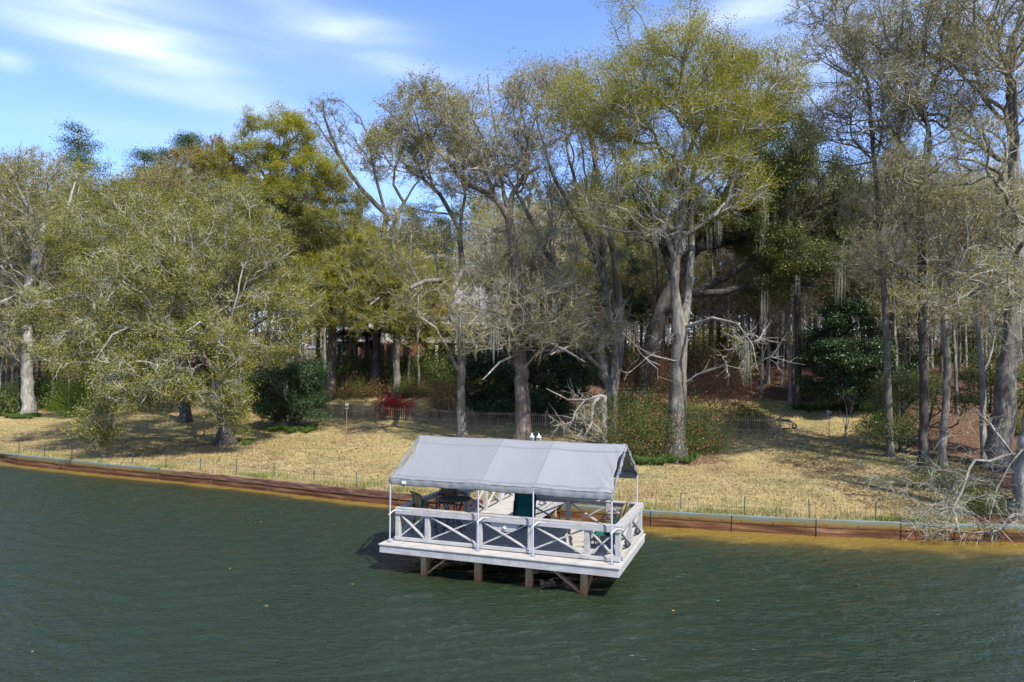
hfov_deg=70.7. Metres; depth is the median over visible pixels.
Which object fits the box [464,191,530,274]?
woodland tree
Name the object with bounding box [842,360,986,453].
holly tree
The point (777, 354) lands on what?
woodland tree
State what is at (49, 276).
woodland tree
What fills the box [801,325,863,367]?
undergrowth shrub
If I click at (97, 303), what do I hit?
woodland tree
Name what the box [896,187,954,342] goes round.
woodland tree
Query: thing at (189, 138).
pine tree
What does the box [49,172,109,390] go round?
woodland tree
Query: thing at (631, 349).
undergrowth shrub
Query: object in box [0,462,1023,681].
water
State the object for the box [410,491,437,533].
bar chair
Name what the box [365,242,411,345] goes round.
woodland tree
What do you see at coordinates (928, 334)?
woodland tree
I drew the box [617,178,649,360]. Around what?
woodland tree
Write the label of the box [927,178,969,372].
woodland tree
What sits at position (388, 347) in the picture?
window
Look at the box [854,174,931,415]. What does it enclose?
woodland tree
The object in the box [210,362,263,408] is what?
evergreen bush
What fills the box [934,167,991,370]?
woodland tree
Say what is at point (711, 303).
woodland tree
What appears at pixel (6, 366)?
woodland tree
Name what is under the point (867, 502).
leaf litter
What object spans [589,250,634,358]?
woodland tree
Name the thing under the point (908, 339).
woodland tree
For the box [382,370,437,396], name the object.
azalea bush
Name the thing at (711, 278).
woodland tree
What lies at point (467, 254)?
woodland tree
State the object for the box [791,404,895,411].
border grass
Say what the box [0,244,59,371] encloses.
woodland tree
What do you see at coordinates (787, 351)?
woodland tree
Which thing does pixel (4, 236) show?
woodland tree
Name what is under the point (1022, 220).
woodland tree
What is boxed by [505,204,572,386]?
woodland tree
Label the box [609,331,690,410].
azalea bush
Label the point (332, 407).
picket fence
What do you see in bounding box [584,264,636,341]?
woodland tree
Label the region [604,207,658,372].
woodland tree
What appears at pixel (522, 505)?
folded chair
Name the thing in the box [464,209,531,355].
woodland tree
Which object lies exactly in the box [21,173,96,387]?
woodland tree
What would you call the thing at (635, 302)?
tree
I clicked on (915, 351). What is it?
undergrowth shrub
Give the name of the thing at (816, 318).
woodland tree
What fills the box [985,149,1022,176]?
woodland tree
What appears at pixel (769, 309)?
woodland tree
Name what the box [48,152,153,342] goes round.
woodland tree
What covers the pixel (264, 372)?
undergrowth shrub
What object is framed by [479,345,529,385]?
undergrowth shrub
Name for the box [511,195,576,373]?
woodland tree
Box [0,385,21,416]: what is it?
undergrowth shrub
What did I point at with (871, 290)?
woodland tree
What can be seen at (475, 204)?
woodland tree
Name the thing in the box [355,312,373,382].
palm tree
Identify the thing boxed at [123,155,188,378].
woodland tree
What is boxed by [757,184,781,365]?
woodland tree
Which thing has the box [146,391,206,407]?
undergrowth shrub
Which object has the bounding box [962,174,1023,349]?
woodland tree
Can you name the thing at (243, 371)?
undergrowth shrub
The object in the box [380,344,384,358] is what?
window
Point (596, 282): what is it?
woodland tree
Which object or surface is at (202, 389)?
undergrowth shrub
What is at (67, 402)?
lime shrub
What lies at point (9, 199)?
woodland tree
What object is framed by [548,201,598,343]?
woodland tree
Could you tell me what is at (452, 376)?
undergrowth shrub
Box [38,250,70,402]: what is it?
woodland tree
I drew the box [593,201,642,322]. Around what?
woodland tree
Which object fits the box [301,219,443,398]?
cypress tree
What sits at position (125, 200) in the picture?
woodland tree
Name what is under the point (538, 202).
woodland tree
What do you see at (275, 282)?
woodland tree
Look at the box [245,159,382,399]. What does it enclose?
live oak
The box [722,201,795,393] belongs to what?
woodland tree
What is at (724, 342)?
undergrowth shrub
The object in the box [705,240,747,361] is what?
woodland tree
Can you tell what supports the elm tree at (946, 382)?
on the ground at (782, 390)
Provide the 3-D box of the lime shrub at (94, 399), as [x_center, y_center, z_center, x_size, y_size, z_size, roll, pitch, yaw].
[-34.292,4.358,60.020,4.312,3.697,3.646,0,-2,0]
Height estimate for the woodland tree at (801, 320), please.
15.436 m
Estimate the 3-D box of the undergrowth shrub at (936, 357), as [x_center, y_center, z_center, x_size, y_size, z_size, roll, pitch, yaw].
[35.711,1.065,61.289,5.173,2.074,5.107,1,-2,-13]
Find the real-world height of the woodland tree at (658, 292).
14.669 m
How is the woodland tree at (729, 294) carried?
on the ground at (782, 390)
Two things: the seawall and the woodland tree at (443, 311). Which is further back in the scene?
the woodland tree at (443, 311)
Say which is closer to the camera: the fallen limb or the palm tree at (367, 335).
the fallen limb
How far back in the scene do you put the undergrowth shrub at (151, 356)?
89.86 m
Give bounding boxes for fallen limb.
[546,381,609,443]
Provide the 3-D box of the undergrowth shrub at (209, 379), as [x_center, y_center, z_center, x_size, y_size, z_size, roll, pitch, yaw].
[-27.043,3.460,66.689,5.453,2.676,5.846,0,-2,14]
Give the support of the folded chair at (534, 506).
on the dock
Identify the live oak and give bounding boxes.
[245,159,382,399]
[598,87,886,411]
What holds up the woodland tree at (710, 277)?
on the ground at (782, 390)
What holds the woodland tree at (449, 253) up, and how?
on the ground at (782, 390)
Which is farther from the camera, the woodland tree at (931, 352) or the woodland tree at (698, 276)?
the woodland tree at (698, 276)
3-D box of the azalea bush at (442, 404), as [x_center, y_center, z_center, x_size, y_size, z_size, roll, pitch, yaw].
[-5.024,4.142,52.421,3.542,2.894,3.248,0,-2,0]
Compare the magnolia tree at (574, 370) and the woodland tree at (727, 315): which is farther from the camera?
the woodland tree at (727, 315)
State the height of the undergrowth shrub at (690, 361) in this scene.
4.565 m
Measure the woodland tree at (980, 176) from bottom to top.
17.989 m
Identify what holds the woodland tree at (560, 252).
on the ground at (782, 390)
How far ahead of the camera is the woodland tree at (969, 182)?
61.40 m
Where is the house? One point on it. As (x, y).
(384, 343)
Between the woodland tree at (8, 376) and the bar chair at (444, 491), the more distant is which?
the woodland tree at (8, 376)
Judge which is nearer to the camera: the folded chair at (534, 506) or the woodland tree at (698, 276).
the folded chair at (534, 506)
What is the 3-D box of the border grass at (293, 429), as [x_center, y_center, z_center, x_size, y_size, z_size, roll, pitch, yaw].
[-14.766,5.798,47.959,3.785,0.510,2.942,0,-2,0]
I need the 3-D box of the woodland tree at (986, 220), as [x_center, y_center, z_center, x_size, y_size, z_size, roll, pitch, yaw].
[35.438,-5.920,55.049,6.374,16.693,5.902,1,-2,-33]
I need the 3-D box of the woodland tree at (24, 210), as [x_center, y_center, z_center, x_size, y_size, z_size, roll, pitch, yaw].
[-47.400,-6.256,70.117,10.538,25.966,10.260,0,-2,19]
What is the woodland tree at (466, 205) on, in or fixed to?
on the ground at (782, 390)
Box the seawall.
[0,451,1023,542]
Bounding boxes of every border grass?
[2,412,42,418]
[236,438,254,444]
[263,423,319,433]
[632,451,700,465]
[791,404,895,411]
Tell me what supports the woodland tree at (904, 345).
on the ground at (782, 390)
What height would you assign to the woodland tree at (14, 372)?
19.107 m
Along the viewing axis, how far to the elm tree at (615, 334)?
42.19 m
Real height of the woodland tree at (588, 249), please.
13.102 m
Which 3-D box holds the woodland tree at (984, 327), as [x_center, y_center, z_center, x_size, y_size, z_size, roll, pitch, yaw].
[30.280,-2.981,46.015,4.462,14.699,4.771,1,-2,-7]
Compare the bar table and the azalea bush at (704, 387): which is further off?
the azalea bush at (704, 387)
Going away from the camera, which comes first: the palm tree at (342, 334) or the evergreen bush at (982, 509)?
the evergreen bush at (982, 509)
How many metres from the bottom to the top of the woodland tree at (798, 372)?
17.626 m
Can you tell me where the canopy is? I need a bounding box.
[387,435,638,564]
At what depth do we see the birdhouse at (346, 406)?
41.10 m
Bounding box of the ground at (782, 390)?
[0,354,1023,524]
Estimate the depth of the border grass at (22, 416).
58.91 m
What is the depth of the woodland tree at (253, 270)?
71.65 m
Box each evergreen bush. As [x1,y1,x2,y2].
[0,368,35,411]
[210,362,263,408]
[281,345,336,394]
[881,443,1001,491]
[938,469,1018,519]
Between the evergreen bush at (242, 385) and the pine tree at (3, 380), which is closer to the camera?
the evergreen bush at (242, 385)
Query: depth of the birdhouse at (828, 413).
37.99 m
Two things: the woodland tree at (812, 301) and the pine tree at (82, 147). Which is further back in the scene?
the pine tree at (82, 147)
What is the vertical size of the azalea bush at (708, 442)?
3.524 m
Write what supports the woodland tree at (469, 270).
on the ground at (782, 390)
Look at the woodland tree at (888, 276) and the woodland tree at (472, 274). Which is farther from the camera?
the woodland tree at (472, 274)
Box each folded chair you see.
[513,493,534,527]
[516,494,536,527]
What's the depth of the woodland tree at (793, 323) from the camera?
59.27 m
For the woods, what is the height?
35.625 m
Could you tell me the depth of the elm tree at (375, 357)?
61.62 m
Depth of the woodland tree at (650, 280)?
59.47 m
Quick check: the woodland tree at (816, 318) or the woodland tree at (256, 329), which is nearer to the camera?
the woodland tree at (816, 318)
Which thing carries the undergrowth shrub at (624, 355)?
on the ground at (782, 390)
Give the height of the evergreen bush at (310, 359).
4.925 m
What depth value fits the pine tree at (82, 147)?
82.16 m
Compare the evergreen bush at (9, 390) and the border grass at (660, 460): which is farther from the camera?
the evergreen bush at (9, 390)
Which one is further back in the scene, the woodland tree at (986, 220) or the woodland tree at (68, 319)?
the woodland tree at (68, 319)
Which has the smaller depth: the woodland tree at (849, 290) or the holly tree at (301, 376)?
the holly tree at (301, 376)
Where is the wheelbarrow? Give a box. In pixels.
[776,418,796,428]
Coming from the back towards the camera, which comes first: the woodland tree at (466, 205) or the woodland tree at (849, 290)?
the woodland tree at (466, 205)
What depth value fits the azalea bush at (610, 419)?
39.34 m
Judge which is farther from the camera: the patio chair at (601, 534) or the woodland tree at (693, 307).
the woodland tree at (693, 307)
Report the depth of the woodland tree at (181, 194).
74.41 m
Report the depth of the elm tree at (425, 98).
42.56 m
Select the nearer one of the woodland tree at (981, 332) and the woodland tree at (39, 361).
the woodland tree at (981, 332)
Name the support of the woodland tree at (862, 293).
on the ground at (782, 390)
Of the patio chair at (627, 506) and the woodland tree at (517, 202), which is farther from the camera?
the woodland tree at (517, 202)
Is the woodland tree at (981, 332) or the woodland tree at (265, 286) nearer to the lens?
the woodland tree at (981, 332)
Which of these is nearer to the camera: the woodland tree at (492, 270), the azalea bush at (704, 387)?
the azalea bush at (704, 387)
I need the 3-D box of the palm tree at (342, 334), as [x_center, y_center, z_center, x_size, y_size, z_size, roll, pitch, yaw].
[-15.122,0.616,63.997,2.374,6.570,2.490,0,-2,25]
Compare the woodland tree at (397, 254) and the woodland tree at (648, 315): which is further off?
the woodland tree at (397, 254)
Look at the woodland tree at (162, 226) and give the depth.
67.08 m
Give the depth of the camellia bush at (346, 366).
63.71 m
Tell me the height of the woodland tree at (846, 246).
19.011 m
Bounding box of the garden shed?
[306,346,322,358]
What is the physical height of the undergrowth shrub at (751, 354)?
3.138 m
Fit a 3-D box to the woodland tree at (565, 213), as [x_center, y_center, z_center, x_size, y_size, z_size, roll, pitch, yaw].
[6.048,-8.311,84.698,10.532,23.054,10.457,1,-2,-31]
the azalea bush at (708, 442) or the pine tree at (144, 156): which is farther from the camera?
the pine tree at (144, 156)
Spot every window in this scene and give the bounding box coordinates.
[336,343,341,371]
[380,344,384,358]
[386,344,392,372]
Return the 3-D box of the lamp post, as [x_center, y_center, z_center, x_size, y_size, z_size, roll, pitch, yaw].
[0.917,4.856,28.429,0.500,2.480,0.220,0,-2,20]
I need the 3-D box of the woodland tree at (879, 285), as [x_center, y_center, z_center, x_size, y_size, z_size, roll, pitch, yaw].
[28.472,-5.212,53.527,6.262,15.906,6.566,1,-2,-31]
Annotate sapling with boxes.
[837,391,857,444]
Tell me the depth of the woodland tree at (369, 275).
83.53 m
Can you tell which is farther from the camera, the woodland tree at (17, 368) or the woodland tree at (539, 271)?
the woodland tree at (17, 368)
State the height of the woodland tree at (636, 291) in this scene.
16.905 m
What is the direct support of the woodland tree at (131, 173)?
on the ground at (782, 390)
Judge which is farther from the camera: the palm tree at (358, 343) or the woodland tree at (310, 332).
the woodland tree at (310, 332)
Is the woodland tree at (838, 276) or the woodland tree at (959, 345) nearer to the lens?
the woodland tree at (959, 345)
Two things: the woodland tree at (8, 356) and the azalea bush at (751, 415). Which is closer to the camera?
the azalea bush at (751, 415)
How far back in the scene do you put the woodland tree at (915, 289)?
54.87 m
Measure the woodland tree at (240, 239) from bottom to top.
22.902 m
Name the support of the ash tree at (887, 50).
on the ground at (782, 390)
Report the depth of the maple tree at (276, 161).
58.06 m
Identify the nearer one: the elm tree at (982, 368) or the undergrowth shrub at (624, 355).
the elm tree at (982, 368)
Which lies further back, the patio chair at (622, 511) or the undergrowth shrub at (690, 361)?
the undergrowth shrub at (690, 361)
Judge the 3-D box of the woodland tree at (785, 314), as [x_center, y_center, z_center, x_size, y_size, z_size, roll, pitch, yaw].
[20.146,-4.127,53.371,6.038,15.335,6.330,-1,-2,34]
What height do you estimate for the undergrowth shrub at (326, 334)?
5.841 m
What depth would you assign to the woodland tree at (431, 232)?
107.87 m
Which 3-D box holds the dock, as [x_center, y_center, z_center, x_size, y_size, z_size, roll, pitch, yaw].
[1.037,6.206,22.531,6.530,3.098,9.170,0,-2,20]
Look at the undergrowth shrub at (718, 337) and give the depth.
68.29 m
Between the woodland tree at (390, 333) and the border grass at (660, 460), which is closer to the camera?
the border grass at (660, 460)
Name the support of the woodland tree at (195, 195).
on the ground at (782, 390)
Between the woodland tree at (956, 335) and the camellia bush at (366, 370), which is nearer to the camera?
the woodland tree at (956, 335)
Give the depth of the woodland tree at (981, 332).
47.57 m
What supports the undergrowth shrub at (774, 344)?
on the ground at (782, 390)
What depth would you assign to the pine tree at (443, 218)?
109.83 m
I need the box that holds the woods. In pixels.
[6,256,1023,361]
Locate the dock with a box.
[378,489,645,594]
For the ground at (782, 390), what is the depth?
40.23 m
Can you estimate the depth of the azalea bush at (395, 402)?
52.17 m
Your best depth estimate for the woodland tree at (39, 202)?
71.74 m
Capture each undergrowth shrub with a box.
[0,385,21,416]
[7,360,72,408]
[36,366,86,397]
[38,368,86,411]
[74,383,130,411]
[116,333,191,369]
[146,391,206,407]
[172,376,210,400]
[189,369,209,385]
[194,369,239,388]
[205,364,259,380]
[231,317,303,365]
[252,355,300,380]
[310,326,346,364]
[431,365,486,386]
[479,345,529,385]
[591,337,637,381]
[623,341,643,359]
[630,342,671,371]
[630,350,638,365]
[658,322,722,372]
[689,320,747,351]
[698,323,764,362]
[698,346,740,369]
[702,325,744,355]
[718,330,770,364]
[757,342,785,362]
[760,326,788,361]
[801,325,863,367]
[893,338,917,363]
[899,344,952,364]
[936,326,971,346]
[949,325,997,362]
[961,344,1023,362]
[988,413,1021,433]
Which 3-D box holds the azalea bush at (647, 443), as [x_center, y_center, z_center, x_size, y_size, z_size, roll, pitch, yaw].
[6.810,3.726,35.934,5.968,4.468,4.720,0,-2,0]
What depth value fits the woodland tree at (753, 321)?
61.27 m
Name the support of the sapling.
on the ground at (782, 390)
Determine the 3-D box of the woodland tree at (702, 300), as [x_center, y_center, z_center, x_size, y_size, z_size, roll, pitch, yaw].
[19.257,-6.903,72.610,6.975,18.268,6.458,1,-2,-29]
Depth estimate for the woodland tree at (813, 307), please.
58.97 m
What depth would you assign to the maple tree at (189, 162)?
58.49 m
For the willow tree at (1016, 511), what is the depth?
24.32 m
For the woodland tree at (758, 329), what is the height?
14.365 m
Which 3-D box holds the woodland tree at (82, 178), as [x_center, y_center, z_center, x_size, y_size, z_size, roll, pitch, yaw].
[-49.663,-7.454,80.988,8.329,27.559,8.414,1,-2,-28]
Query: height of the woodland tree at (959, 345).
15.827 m
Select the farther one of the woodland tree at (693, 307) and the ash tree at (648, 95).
the woodland tree at (693, 307)
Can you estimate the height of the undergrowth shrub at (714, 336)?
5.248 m
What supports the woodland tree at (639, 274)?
on the ground at (782, 390)
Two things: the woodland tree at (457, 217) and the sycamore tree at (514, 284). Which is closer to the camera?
the sycamore tree at (514, 284)
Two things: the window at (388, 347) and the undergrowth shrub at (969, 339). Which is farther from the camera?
the window at (388, 347)
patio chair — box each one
[590,512,620,548]
[596,502,626,542]
[602,497,631,526]
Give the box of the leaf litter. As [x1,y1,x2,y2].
[0,360,1023,522]
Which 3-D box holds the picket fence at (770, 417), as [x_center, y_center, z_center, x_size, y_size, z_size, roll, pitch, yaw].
[15.147,4.674,46.281,0.052,1.838,6.603,1,-2,-14]
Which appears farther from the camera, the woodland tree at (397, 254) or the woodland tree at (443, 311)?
the woodland tree at (397, 254)
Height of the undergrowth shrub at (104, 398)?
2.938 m
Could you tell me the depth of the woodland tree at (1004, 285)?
46.68 m
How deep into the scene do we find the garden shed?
128.26 m
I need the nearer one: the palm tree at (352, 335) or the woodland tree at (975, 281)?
the woodland tree at (975, 281)
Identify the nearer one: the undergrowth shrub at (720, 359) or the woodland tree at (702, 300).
the undergrowth shrub at (720, 359)
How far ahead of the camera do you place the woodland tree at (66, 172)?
73.80 m
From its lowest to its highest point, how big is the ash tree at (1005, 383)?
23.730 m
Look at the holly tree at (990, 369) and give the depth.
36.33 m
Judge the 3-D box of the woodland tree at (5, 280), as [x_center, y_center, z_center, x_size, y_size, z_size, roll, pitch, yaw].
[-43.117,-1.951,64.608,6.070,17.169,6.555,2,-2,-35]
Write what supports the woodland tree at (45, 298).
on the ground at (782, 390)
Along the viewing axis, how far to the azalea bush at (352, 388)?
59.71 m
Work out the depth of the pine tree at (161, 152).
89.89 m
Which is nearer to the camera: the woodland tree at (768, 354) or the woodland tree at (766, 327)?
the woodland tree at (768, 354)
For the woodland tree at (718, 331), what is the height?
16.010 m
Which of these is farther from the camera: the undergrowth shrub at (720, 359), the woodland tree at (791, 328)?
the undergrowth shrub at (720, 359)
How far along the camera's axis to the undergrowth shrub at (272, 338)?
89.50 m
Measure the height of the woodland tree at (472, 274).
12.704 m
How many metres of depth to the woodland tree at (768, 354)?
53.96 m
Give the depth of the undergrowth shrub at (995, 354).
59.41 m
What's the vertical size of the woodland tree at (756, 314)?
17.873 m
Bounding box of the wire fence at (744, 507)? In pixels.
[0,445,978,522]
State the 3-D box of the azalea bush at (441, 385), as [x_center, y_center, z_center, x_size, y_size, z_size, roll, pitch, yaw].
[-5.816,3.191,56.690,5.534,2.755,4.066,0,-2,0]
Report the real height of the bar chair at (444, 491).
1.227 m
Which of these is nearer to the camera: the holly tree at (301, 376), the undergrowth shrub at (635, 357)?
the holly tree at (301, 376)
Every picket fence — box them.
[108,400,780,433]
[722,398,778,432]
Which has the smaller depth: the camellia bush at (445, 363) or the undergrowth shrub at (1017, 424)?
the undergrowth shrub at (1017, 424)
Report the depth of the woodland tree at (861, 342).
71.00 m
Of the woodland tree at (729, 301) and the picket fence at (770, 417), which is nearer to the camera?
the picket fence at (770, 417)
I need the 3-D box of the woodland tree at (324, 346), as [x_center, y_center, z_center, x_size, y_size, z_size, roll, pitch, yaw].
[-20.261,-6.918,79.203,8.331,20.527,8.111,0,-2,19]
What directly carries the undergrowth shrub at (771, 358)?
on the ground at (782, 390)
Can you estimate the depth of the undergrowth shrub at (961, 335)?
105.91 m
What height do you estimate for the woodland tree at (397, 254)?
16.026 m
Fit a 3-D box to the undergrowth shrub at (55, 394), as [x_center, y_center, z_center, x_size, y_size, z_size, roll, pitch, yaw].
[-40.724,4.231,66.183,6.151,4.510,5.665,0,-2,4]
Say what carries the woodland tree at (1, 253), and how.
on the ground at (782, 390)
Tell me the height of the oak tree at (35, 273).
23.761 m
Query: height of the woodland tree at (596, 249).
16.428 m
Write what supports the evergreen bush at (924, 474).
on the ground at (782, 390)
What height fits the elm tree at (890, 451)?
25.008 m
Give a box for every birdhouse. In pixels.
[345,403,348,445]
[826,410,831,452]
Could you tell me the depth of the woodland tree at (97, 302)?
63.83 m
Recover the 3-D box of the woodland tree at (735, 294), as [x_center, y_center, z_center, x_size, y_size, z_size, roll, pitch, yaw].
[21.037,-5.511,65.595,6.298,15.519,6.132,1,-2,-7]
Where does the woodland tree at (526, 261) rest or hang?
on the ground at (782, 390)
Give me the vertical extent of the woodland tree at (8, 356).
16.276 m
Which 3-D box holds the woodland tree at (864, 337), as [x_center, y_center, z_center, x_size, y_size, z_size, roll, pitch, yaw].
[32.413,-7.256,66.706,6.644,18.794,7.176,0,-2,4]
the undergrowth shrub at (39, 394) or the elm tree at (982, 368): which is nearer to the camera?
the elm tree at (982, 368)
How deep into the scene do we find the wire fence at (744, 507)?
27.33 m
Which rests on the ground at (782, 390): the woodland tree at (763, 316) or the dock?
the woodland tree at (763, 316)
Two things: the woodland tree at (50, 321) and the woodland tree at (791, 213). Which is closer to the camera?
the woodland tree at (791, 213)
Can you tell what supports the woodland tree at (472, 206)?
on the ground at (782, 390)
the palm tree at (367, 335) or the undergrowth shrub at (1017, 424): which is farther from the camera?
the palm tree at (367, 335)
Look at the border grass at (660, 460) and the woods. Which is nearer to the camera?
the border grass at (660, 460)
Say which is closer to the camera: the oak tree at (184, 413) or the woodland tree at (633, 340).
the oak tree at (184, 413)
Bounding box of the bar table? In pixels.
[436,495,470,533]
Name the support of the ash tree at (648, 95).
on the ground at (782, 390)
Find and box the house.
[336,287,608,376]
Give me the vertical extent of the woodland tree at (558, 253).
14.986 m
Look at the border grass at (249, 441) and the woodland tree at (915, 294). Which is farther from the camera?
the woodland tree at (915, 294)
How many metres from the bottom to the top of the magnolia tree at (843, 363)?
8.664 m
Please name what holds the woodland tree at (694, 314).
on the ground at (782, 390)
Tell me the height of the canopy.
2.933 m
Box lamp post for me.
[530,434,540,440]
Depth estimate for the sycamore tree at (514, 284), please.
40.95 m
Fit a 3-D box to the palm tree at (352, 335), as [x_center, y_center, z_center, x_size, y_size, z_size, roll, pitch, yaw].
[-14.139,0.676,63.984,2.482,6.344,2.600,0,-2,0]
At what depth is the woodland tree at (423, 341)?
60.99 m
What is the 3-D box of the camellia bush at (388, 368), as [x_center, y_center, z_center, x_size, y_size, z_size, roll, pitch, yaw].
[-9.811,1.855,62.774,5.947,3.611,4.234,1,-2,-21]
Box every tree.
[0,141,102,414]
[0,145,70,406]
[0,148,36,331]
[0,153,20,394]
[0,158,47,396]
[0,159,74,335]
[0,168,45,366]
[0,168,52,408]
[0,178,12,305]
[0,179,332,455]
[0,221,49,392]
[0,226,59,382]
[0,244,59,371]
[0,247,38,387]
[1,287,38,371]
[7,217,73,398]
[12,172,73,377]
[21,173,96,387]
[31,156,91,361]
[32,159,278,423]
[35,233,105,410]
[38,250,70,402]
[47,116,115,358]
[47,155,103,209]
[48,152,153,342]
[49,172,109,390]
[57,276,102,381]
[64,228,127,384]
[65,277,128,380]
[75,171,141,382]
[84,159,181,396]
[122,130,257,410]
[122,143,167,365]
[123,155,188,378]
[131,142,204,366]
[146,143,179,358]
[165,129,214,369]
[165,152,214,372]
[177,142,216,370]
[189,99,352,398]
[198,166,272,364]
[205,155,262,365]
[234,166,288,373]
[236,354,336,427]
[247,151,297,349]
[251,178,306,357]
[260,190,322,361]
[293,194,352,368]
[293,262,348,362]
[299,233,344,364]
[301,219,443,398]
[302,92,419,389]
[336,314,350,383]
[338,338,364,370]
[342,316,363,379]
[343,59,497,437]
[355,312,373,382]
[356,232,404,312]
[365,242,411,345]
[373,241,438,386]
[386,246,454,395]
[388,234,426,308]
[393,250,452,382]
[397,48,607,440]
[397,201,426,253]
[418,221,445,273]
[420,227,463,282]
[422,214,452,268]
[426,256,480,353]
[433,238,487,351]
[440,190,501,282]
[444,344,531,419]
[446,196,508,286]
[447,185,503,285]
[449,217,490,286]
[453,240,508,348]
[458,181,515,285]
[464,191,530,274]
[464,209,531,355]
[468,46,648,441]
[476,201,534,363]
[481,248,542,358]
[482,243,655,386]
[486,175,549,264]
[489,194,540,243]
[504,198,549,352]
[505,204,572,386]
[505,336,610,421]
[508,202,574,388]
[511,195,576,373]
[519,209,582,327]
[528,177,588,308]
[533,0,828,462]
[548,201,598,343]
[550,247,615,344]
[556,193,618,329]
[561,238,624,334]
[566,201,611,319]
[569,205,625,328]
[576,232,621,381]
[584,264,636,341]
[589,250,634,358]
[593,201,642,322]
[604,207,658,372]
[609,210,667,360]
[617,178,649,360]
[619,199,664,331]
[620,211,681,329]
[628,209,682,381]
[639,218,684,373]
[653,231,715,331]
[655,227,704,303]
[667,205,710,323]
[681,189,728,346]
[682,208,743,370]
[683,246,700,351]
[687,211,734,350]
[691,249,739,342]
[695,199,733,351]
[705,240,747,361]
[708,233,759,336]
[710,204,764,327]
[715,234,762,377]
[720,210,759,365]
[720,259,751,337]
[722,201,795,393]
[733,258,783,362]
[735,184,756,337]
[738,207,777,383]
[743,288,759,347]
[745,254,793,342]
[747,209,805,369]
[751,196,824,384]
[756,153,827,399]
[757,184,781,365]
[759,311,781,343]
[762,196,819,401]
[766,167,832,408]
[771,285,788,366]
[774,211,826,367]
[775,0,931,457]
[791,216,847,328]
[792,207,820,365]
[792,293,918,413]
[802,224,828,330]
[804,0,997,465]
[805,180,838,329]
[808,177,861,332]
[811,180,864,307]
[818,157,867,302]
[825,165,880,346]
[838,155,905,346]
[840,172,873,346]
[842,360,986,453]
[843,239,907,337]
[848,173,916,359]
[854,155,933,336]
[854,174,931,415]
[855,180,910,329]
[859,228,1023,545]
[860,0,1023,471]
[864,172,953,386]
[866,166,944,364]
[871,168,912,366]
[874,168,1023,471]
[879,155,976,411]
[885,171,933,352]
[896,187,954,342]
[909,167,953,368]
[913,180,981,413]
[925,170,991,387]
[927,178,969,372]
[930,162,998,376]
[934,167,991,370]
[936,185,1023,458]
[944,152,982,326]
[951,160,997,361]
[951,185,1023,405]
[952,317,1023,430]
[957,178,1007,392]
[962,164,995,306]
[962,165,994,353]
[962,172,1006,353]
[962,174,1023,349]
[963,175,1023,342]
[972,162,1023,355]
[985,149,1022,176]
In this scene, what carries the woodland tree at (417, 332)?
on the ground at (782, 390)
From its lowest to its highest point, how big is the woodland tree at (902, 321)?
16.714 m
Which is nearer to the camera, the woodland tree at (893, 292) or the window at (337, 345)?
the woodland tree at (893, 292)
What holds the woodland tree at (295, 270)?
on the ground at (782, 390)
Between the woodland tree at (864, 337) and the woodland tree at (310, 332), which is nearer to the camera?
the woodland tree at (864, 337)
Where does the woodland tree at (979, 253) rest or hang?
on the ground at (782, 390)
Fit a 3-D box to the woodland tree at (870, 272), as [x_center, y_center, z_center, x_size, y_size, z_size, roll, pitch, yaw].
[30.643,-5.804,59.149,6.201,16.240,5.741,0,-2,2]
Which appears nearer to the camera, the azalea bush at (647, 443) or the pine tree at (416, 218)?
the azalea bush at (647, 443)
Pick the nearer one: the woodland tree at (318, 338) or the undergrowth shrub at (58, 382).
the undergrowth shrub at (58, 382)
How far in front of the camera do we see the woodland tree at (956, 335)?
49.00 m
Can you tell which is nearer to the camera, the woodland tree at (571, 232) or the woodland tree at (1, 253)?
the woodland tree at (1, 253)
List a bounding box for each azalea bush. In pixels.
[325,370,389,397]
[364,388,420,418]
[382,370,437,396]
[408,373,467,398]
[418,383,456,417]
[588,380,651,445]
[589,376,706,459]
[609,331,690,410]
[657,316,770,425]
[662,391,745,455]
[713,391,789,429]
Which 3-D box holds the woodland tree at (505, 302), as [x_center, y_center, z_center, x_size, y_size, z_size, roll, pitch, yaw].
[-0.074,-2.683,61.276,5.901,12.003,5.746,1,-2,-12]
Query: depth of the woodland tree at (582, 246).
69.38 m
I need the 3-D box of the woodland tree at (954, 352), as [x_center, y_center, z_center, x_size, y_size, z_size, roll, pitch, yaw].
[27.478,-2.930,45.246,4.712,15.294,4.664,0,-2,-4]
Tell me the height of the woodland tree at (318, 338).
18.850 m
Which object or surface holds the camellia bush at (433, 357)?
on the ground at (782, 390)
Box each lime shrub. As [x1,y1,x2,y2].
[36,372,114,418]
[70,386,120,414]
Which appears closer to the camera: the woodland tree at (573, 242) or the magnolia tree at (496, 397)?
the magnolia tree at (496, 397)
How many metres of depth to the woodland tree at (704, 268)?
63.88 m
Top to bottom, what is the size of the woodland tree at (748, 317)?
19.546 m
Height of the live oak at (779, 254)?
22.108 m
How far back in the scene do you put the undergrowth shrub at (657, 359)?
61.48 m
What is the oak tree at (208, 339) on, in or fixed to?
on the ground at (782, 390)
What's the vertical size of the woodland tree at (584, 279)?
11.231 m
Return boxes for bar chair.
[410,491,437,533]
[435,488,457,525]
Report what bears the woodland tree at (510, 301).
on the ground at (782, 390)
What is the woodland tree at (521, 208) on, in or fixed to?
on the ground at (782, 390)
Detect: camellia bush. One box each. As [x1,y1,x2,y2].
[322,341,369,382]
[343,344,402,382]
[365,342,421,382]
[400,340,451,382]
[424,341,473,384]
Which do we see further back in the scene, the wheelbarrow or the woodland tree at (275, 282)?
the woodland tree at (275, 282)
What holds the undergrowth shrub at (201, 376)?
on the ground at (782, 390)

